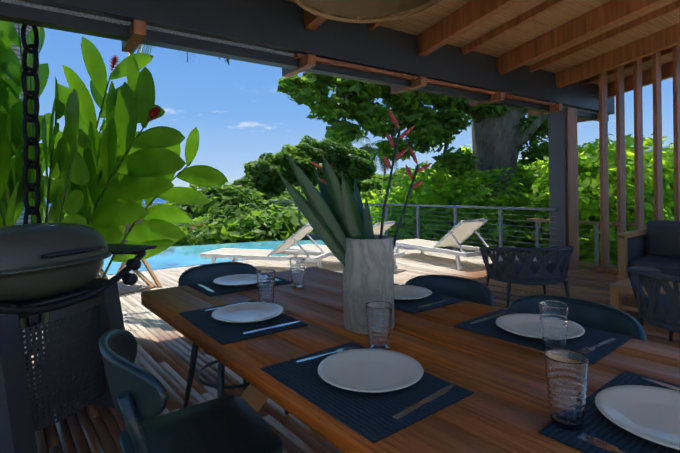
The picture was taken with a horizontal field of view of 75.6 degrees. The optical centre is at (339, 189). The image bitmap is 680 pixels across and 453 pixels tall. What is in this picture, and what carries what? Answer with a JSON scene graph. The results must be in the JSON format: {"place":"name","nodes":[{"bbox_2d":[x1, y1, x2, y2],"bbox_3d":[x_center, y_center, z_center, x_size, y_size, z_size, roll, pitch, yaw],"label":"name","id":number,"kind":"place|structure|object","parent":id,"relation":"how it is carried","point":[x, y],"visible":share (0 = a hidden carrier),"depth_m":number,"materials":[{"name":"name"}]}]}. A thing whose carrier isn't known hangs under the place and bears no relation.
{"place":"outdoors","nodes":[
{"label":"outdoors","id":0,"kind":"place"},
{"bbox_2d":[43,203,163,220],"bbox_3d":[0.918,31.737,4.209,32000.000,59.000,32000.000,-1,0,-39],"label":"hill","id":1,"kind":"structure","parent":0,"point":[144,205],"depth_m":1478.36,"materials":[{"name":"green plant"}]},
{"bbox_2d":[0,22,31,224],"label":"tree","id":2,"kind":"object","parent":1,"relation":"on","point":[15,48],"depth_m":9.73,"materials":[{"name":"green plant"}]},
{"bbox_2d":[44,204,313,246],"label":"garden shrubs","id":3,"kind":"object","parent":1,"relation":"on","point":[259,225],"visible":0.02,"depth_m":12.44,"materials":[{"name":"green plant"}]},
{"bbox_2d":[162,167,433,233],"bbox_3d":[-4.962,2.737,35.699,24.684,8.668,30.904,-1,0,-5],"label":"tree canopy","id":4,"kind":"object","parent":1,"relation":"on","point":[229,201],"visible":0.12,"depth_m":23.53,"materials":[{"name":"green plant"}]},
{"bbox_2d":[232,135,376,209],"bbox_3d":[-2.680,-0.801,40.301,14.893,9.389,6.932,-1,0,-39],"label":"tree","id":5,"kind":"object","parent":1,"relation":"on","point":[348,161],"visible":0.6,"depth_m":38.69,"materials":[{"name":"green plant"}]},
{"bbox_2d":[352,136,388,171],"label":"palm","id":6,"kind":"object","parent":1,"relation":"on","point":[369,148],"visible":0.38,"depth_m":45.10,"materials":[{"name":"green plant"}]},
{"bbox_2d":[365,137,396,175],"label":"palm","id":7,"kind":"object","parent":1,"relation":"on","point":[384,166],"visible":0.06,"depth_m":46.90,"materials":[{"name":"green plant"}]},
{"bbox_2d":[277,72,548,201],"bbox_3d":[4.429,-1.849,11.604,10.710,14.081,6.235,-1,0,-39],"label":"tree","id":8,"kind":"object","parent":1,"relation":"on","point":[432,128],"depth_m":11.29,"materials":[{"name":"green plant"}]},
{"bbox_2d":[362,133,673,265],"bbox_3d":[5.880,1.579,13.259,9.589,6.302,9.852,-1,0,27],"label":"hedge","id":9,"kind":"object","parent":1,"relation":"on","point":[530,185],"visible":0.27,"depth_m":10.16,"materials":[{"name":"green plant"}]},
{"bbox_2d":[526,218,634,264],"bbox_3d":[4.508,1.059,6.748,1.300,0.980,4.400,-1,0,-35],"label":"railing","id":10,"kind":"object","parent":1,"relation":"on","point":[596,249],"visible":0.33,"depth_m":7.75,"materials":[{"name":"grey metal"}]},
{"bbox_2d":[45,197,166,205],"bbox_3d":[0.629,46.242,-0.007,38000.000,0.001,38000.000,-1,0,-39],"label":"sea","id":11,"kind":"structure","parent":0,"point":[157,200],"depth_m":2171.11,"materials":[{"name":"blue liquid"}]},
{"bbox_2d":[128,44,229,64],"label":"palm fronds","id":12,"kind":"object","parent":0,"point":[140,47],"visible":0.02,"depth_m":19.93,"materials":[{"name":"green plant"}]},
{"bbox_2d":[99,240,324,275],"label":"pool water","id":13,"kind":"structure","parent":0,"point":[177,256],"depth_m":8.78,"materials":[{"name":"blue liquid"}]},
{"bbox_2d":[23,245,679,452],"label":"deck floor","id":14,"kind":"structure","parent":0,"point":[164,348],"depth_m":3.51,"materials":[{"name":"brown wood"}]},
{"bbox_2d":[21,24,42,369],"bbox_3d":[-2.193,-0.005,3.123,0.104,2.683,0.106,-1,0,-32],"label":"rain chain","id":15,"kind":"object","parent":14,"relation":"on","point":[31,94],"visible":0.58,"depth_m":3.11,"materials":[{"name":"black metal"}]},
{"bbox_2d":[18,312,49,328],"bbox_3d":[-3.016,1.224,4.515,0.900,0.140,0.800,-1,0,-39],"label":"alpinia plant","id":16,"kind":"object","parent":14,"relation":"on","point":[33,318],"depth_m":4.12,"materials":[{"name":"grey"}]},
{"bbox_2d":[0,223,156,452],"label":"barbecue grill","id":17,"kind":"object","parent":14,"relation":"on","point":[54,269],"visible":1,"depth_m":2.24,"materials":[{"name":"grey metal"}]},
{"bbox_2d":[0,20,227,330],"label":"leafy plant","id":18,"kind":"object","parent":14,"relation":"on","point":[112,176],"visible":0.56,"depth_m":4.05,"materials":[{"name":"green plant"}]},
{"bbox_2d":[96,219,161,295],"bbox_3d":[-2.922,0.808,5.714,0.995,0.985,0.645,-1,0,31],"label":"deck chair folding","id":19,"kind":"object","parent":14,"relation":"on","point":[143,277],"visible":0.1,"depth_m":5.76,"materials":[{"name":"brown wood"}]},
{"bbox_2d":[99,329,282,452],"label":"dining chair","id":20,"kind":"object","parent":14,"relation":"on","point":[223,424],"visible":1,"depth_m":1.38,"materials":[{"name":"blue leather"}]},
{"bbox_2d":[178,262,288,413],"bbox_3d":[-0.605,0.851,2.478,0.516,0.810,0.494,-1,0,-43],"label":"chair","id":21,"kind":"object","parent":14,"relation":"on","point":[205,273],"visible":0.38,"depth_m":2.49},
{"bbox_2d":[200,224,329,267],"bbox_3d":[-1.173,0.888,6.873,1.950,0.756,0.660,-1,0,19],"label":"sun lounger","id":22,"kind":"object","parent":14,"relation":"on","point":[233,254],"visible":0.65,"depth_m":6.76,"materials":[{"name":"white"}]},
{"bbox_2d":[287,221,404,268],"bbox_3d":[0.034,0.873,7.099,1.950,0.756,0.660,-1,0,37],"label":"sun lounger","id":23,"kind":"object","parent":14,"relation":"on","point":[325,248],"visible":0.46,"depth_m":6.85,"materials":[{"name":"white"}]},
{"bbox_2d":[141,267,679,452],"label":"dining table","id":24,"kind":"object","parent":14,"relation":"on","point":[504,408],"visible":0.58,"depth_m":1.24,"materials":[{"name":"brown wood"}]},
{"bbox_2d":[187,274,291,295],"bbox_3d":[-0.521,0.490,2.291,0.450,0.004,0.320,-1,0,-37],"label":"placemat","id":25,"kind":"object","parent":24,"relation":"on","point":[217,289],"visible":0.5,"depth_m":2.19,"materials":[{"name":"fabric"}]},
{"bbox_2d":[197,284,213,292],"bbox_3d":[-0.666,0.488,2.173,0.020,0.004,0.224,-1,0,-36],"label":"knife","id":26,"kind":"object","parent":25,"relation":"on","point":[206,288],"visible":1,"depth_m":2.16,"materials":[{"name":"silver metal"}]},
{"bbox_2d":[213,274,256,286],"bbox_3d":[-0.521,0.478,2.291,0.272,0.021,0.272,-1,0,4],"label":"plate","id":27,"kind":"object","parent":25,"relation":"on","point":[239,280],"visible":0.9,"depth_m":2.32,"materials":[{"name":"beige ceramic"}]},
{"bbox_2d":[179,300,307,344],"bbox_3d":[-0.379,0.488,1.659,0.320,0.004,0.450,-1,0,-37],"label":"placemat","id":28,"kind":"object","parent":24,"relation":"on","point":[218,331],"visible":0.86,"depth_m":1.56,"materials":[{"name":"fabric"}]},
{"bbox_2d":[211,302,283,323],"bbox_3d":[-0.351,0.475,1.681,0.272,0.021,0.272,-1,0,13],"label":"plate","id":29,"kind":"object","parent":28,"relation":"on","point":[247,312],"visible":1,"depth_m":1.71,"materials":[{"name":"beige ceramic"}]},
{"bbox_2d":[242,321,300,334],"bbox_3d":[-0.234,0.483,1.536,0.224,0.004,0.020,-1,0,-37],"label":"knife","id":30,"kind":"object","parent":28,"relation":"on","point":[271,327],"visible":1,"depth_m":1.53,"materials":[{"name":"silver metal"}]},
{"bbox_2d":[256,269,275,302],"bbox_3d":[-0.316,0.419,1.879,0.082,0.141,0.082,-1,0,4],"label":"glass","id":31,"kind":"object","parent":24,"relation":"on","point":[266,281],"visible":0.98,"depth_m":1.85,"materials":[{"name":"clear glass"}]},
{"bbox_2d":[289,257,305,286],"bbox_3d":[-0.214,0.417,2.217,0.082,0.141,0.082,-1,0,-27],"label":"glass","id":32,"kind":"object","parent":24,"relation":"on","point":[297,267],"visible":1,"depth_m":2.19,"materials":[{"name":"clear glass"}]},
{"bbox_2d":[279,109,431,334],"bbox_3d":[0.068,0.095,1.545,0.548,0.778,0.178,-1,0,1],"label":"vase with plant","id":33,"kind":"object","parent":24,"relation":"on","point":[337,216],"visible":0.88,"depth_m":1.49,"materials":[{"name":"grey concrete"}]},
{"bbox_2d":[261,342,473,442],"bbox_3d":[0.051,0.483,1.113,0.320,0.004,0.450,-1,0,-38],"label":"placemat","id":34,"kind":"object","parent":24,"relation":"on","point":[368,416],"visible":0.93,"depth_m":1.01,"materials":[{"name":"fabric"}]},
{"bbox_2d":[296,346,356,362],"bbox_3d":[-0.037,0.480,1.279,0.200,0.003,0.025,-1,0,-34],"label":"fork","id":35,"kind":"object","parent":34,"relation":"on","point":[326,354],"visible":0.88,"depth_m":1.27,"materials":[{"name":"silver metal"}]},
{"bbox_2d":[318,349,423,392],"bbox_3d":[0.078,0.470,1.134,0.272,0.021,0.272,-1,0,-45],"label":"plate","id":36,"kind":"object","parent":34,"relation":"on","point":[370,370],"visible":0.98,"depth_m":1.15,"materials":[{"name":"beige ceramic"}]},
{"bbox_2d":[392,384,453,420],"bbox_3d":[0.196,0.477,0.990,0.224,0.004,0.020,-1,0,-44],"label":"knife","id":37,"kind":"object","parent":34,"relation":"on","point":[422,403],"visible":1,"depth_m":0.98,"materials":[{"name":"silver metal"}]},
{"bbox_2d":[365,301,392,349],"bbox_3d":[0.117,0.413,1.309,0.082,0.141,0.082,-1,0,-26],"label":"glass","id":38,"kind":"object","parent":24,"relation":"on","point":[379,317],"visible":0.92,"depth_m":1.28,"materials":[{"name":"clear glass"}]},
{"bbox_2d":[394,283,464,313],"bbox_3d":[0.276,0.480,1.974,0.320,0.004,0.450,-1,0,-37],"label":"placemat","id":39,"kind":"object","parent":24,"relation":"on","point":[410,305],"visible":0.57,"depth_m":1.84,"materials":[{"name":"fabric"}]},
{"bbox_2d":[394,285,431,300],"bbox_3d":[0.276,0.467,1.974,0.272,0.021,0.272,-1,0,29],"label":"plate","id":40,"kind":"object","parent":39,"relation":"on","point":[406,292],"visible":0.56,"depth_m":2.00,"materials":[{"name":"beige ceramic"}]},
{"bbox_2d":[415,299,449,308],"bbox_3d":[0.391,0.475,1.829,0.200,0.003,0.025,-1,0,-39],"label":"fork","id":41,"kind":"object","parent":39,"relation":"on","point":[423,306],"visible":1,"depth_m":1.81,"materials":[{"name":"silver metal"}]},
{"bbox_2d":[453,309,631,364],"bbox_3d":[0.665,0.475,1.468,0.320,0.004,0.450,-1,0,-40],"label":"placemat","id":42,"kind":"object","parent":24,"relation":"on","point":[590,337],"visible":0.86,"depth_m":1.40,"materials":[{"name":"fabric"}]},
{"bbox_2d":[470,312,507,324],"bbox_3d":[0.547,0.473,1.613,0.224,0.004,0.020,-1,0,-38],"label":"fork","id":43,"kind":"object","parent":42,"relation":"on","point":[487,318],"visible":1,"depth_m":1.60,"materials":[{"name":"silver metal"}]},
{"bbox_2d":[496,313,584,339],"bbox_3d":[0.665,0.463,1.468,0.272,0.021,0.272,-1,0,40],"label":"plate","id":44,"kind":"object","parent":42,"relation":"on","point":[528,325],"visible":0.62,"depth_m":1.49,"materials":[{"name":"beige ceramic"}]},
{"bbox_2d":[539,300,568,350],"bbox_3d":[0.633,0.407,1.296,0.082,0.141,0.082,-1,0,-21],"label":"glass","id":45,"kind":"object","parent":42,"relation":"on","point":[554,315],"visible":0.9,"depth_m":1.27,"materials":[{"name":"clear glass"}]},
{"bbox_2d":[577,338,616,353],"bbox_3d":[0.780,0.470,1.324,0.200,0.003,0.025,-1,0,-34],"label":"fork","id":46,"kind":"object","parent":42,"relation":"on","point":[585,350],"visible":0.98,"depth_m":1.30,"materials":[{"name":"silver metal"}]},
{"bbox_2d":[539,371,679,452],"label":"placemat","id":47,"kind":"object","parent":24,"relation":"on","point":[598,424],"visible":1,"depth_m":0.86,"materials":[{"name":"fabric"}]},
{"bbox_2d":[544,349,588,430],"bbox_3d":[0.462,0.409,0.895,0.082,0.141,0.082,-1,0,35],"label":"glass","id":48,"kind":"object","parent":47,"relation":"on","point":[566,370],"visible":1,"depth_m":0.87,"materials":[{"name":"clear glass"}]},
{"bbox_2d":[578,433,624,452],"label":"fork","id":49,"kind":"object","parent":47,"relation":"on","point":[600,444],"visible":1,"depth_m":0.82,"materials":[{"name":"silver metal"}]},
{"bbox_2d":[595,385,679,449],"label":"plate","id":50,"kind":"object","parent":47,"relation":"on","point":[650,413],"visible":0.98,"depth_m":0.93,"materials":[{"name":"beige ceramic"}]},
{"bbox_2d":[642,378,679,391],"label":"knife","id":51,"kind":"object","parent":47,"relation":"on","point":[667,386],"visible":1,"depth_m":1.05,"materials":[{"name":"silver metal"}]},
{"bbox_2d":[268,200,556,260],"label":"deck railing","id":52,"kind":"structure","parent":14,"relation":"on","point":[418,219],"depth_m":8.29,"materials":[{"name":"grey metal"}]},
{"bbox_2d":[395,219,495,269],"bbox_3d":[1.683,0.852,7.543,0.660,0.756,1.950,-1,0,-30],"label":"sun lounger","id":53,"kind":"object","parent":14,"relation":"on","point":[459,233],"visible":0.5,"depth_m":7.10,"materials":[{"name":"white"}]},
{"bbox_2d":[405,274,493,306],"bbox_3d":[0.405,0.838,2.005,0.494,0.810,0.516,-1,0,-42],"label":"dining chair","id":54,"kind":"object","parent":14,"relation":"on","point":[469,290],"visible":0.23,"depth_m":2.14,"materials":[{"name":"blue leather"}]},
{"bbox_2d":[479,246,573,309],"bbox_3d":[2.010,0.897,4.727,0.958,0.652,0.833,-1,0,-2],"label":"rope armchair","id":55,"kind":"object","parent":14,"relation":"on","point":[526,269],"visible":0.96,"depth_m":4.44,"materials":[{"name":"grey fabric"}]},
{"bbox_2d":[548,108,578,268],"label":"pillar","id":56,"kind":"structure","parent":14,"relation":"on","point":[563,166],"depth_m":6.70,"materials":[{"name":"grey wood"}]},
{"bbox_2d":[0,0,614,120],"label":"roof beam","id":57,"kind":"structure","parent":56,"relation":"on","point":[278,25],"depth_m":4.03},
{"bbox_2d":[122,0,679,122],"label":"roof rafters","id":58,"kind":"object","parent":56,"relation":"on","point":[467,17],"visible":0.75,"depth_m":5.00,"materials":[{"name":"brown wood"}]},
{"bbox_2d":[294,0,442,22],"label":"pendant lamp","id":59,"kind":"object","parent":58,"relation":"hanging from","point":[363,8],"visible":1,"depth_m":1.84,"materials":[{"name":"brown wicker"}]},
{"bbox_2d":[507,295,646,340],"bbox_3d":[0.748,0.834,1.558,0.494,0.810,0.516,-1,0,-36],"label":"dining chair","id":60,"kind":"object","parent":14,"relation":"on","point":[594,315],"visible":0.23,"depth_m":1.64,"materials":[{"name":"blue leather"}]},
{"bbox_2d":[595,44,679,273],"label":"screen slats","id":61,"kind":"object","parent":14,"relation":"on","point":[605,266],"visible":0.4,"depth_m":6.04,"materials":[{"name":"red wood"}]},
{"bbox_2d":[609,278,679,311],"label":"coffee table","id":62,"kind":"object","parent":14,"relation":"on","point":[618,288],"visible":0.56,"depth_m":4.18,"materials":[{"name":"brown wood"}]},
{"bbox_2d":[618,220,679,296],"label":"teak sofa","id":63,"kind":"object","parent":14,"relation":"on","point":[654,244],"visible":0.69,"depth_m":5.07,"materials":[{"name":"grey"}]},
{"bbox_2d":[626,266,679,340],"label":"rope armchair","id":64,"kind":"object","parent":14,"relation":"on","point":[656,308],"visible":0.96,"depth_m":3.05,"materials":[{"name":"grey fabric"}]},
{"bbox_2d":[39,28,672,190],"bbox_3d":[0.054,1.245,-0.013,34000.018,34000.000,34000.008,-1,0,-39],"label":"sky","id":65,"kind":"structure","parent":0,"point":[237,114],"depth_m":15905.40,"materials":[{"name":"blue"}]},
{"bbox_2d":[287,0,679,84],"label":"ceiling","id":66,"kind":"structure","parent":0,"point":[566,11],"depth_m":5.04,"materials":[{"name":"brown wood"}]}
]}

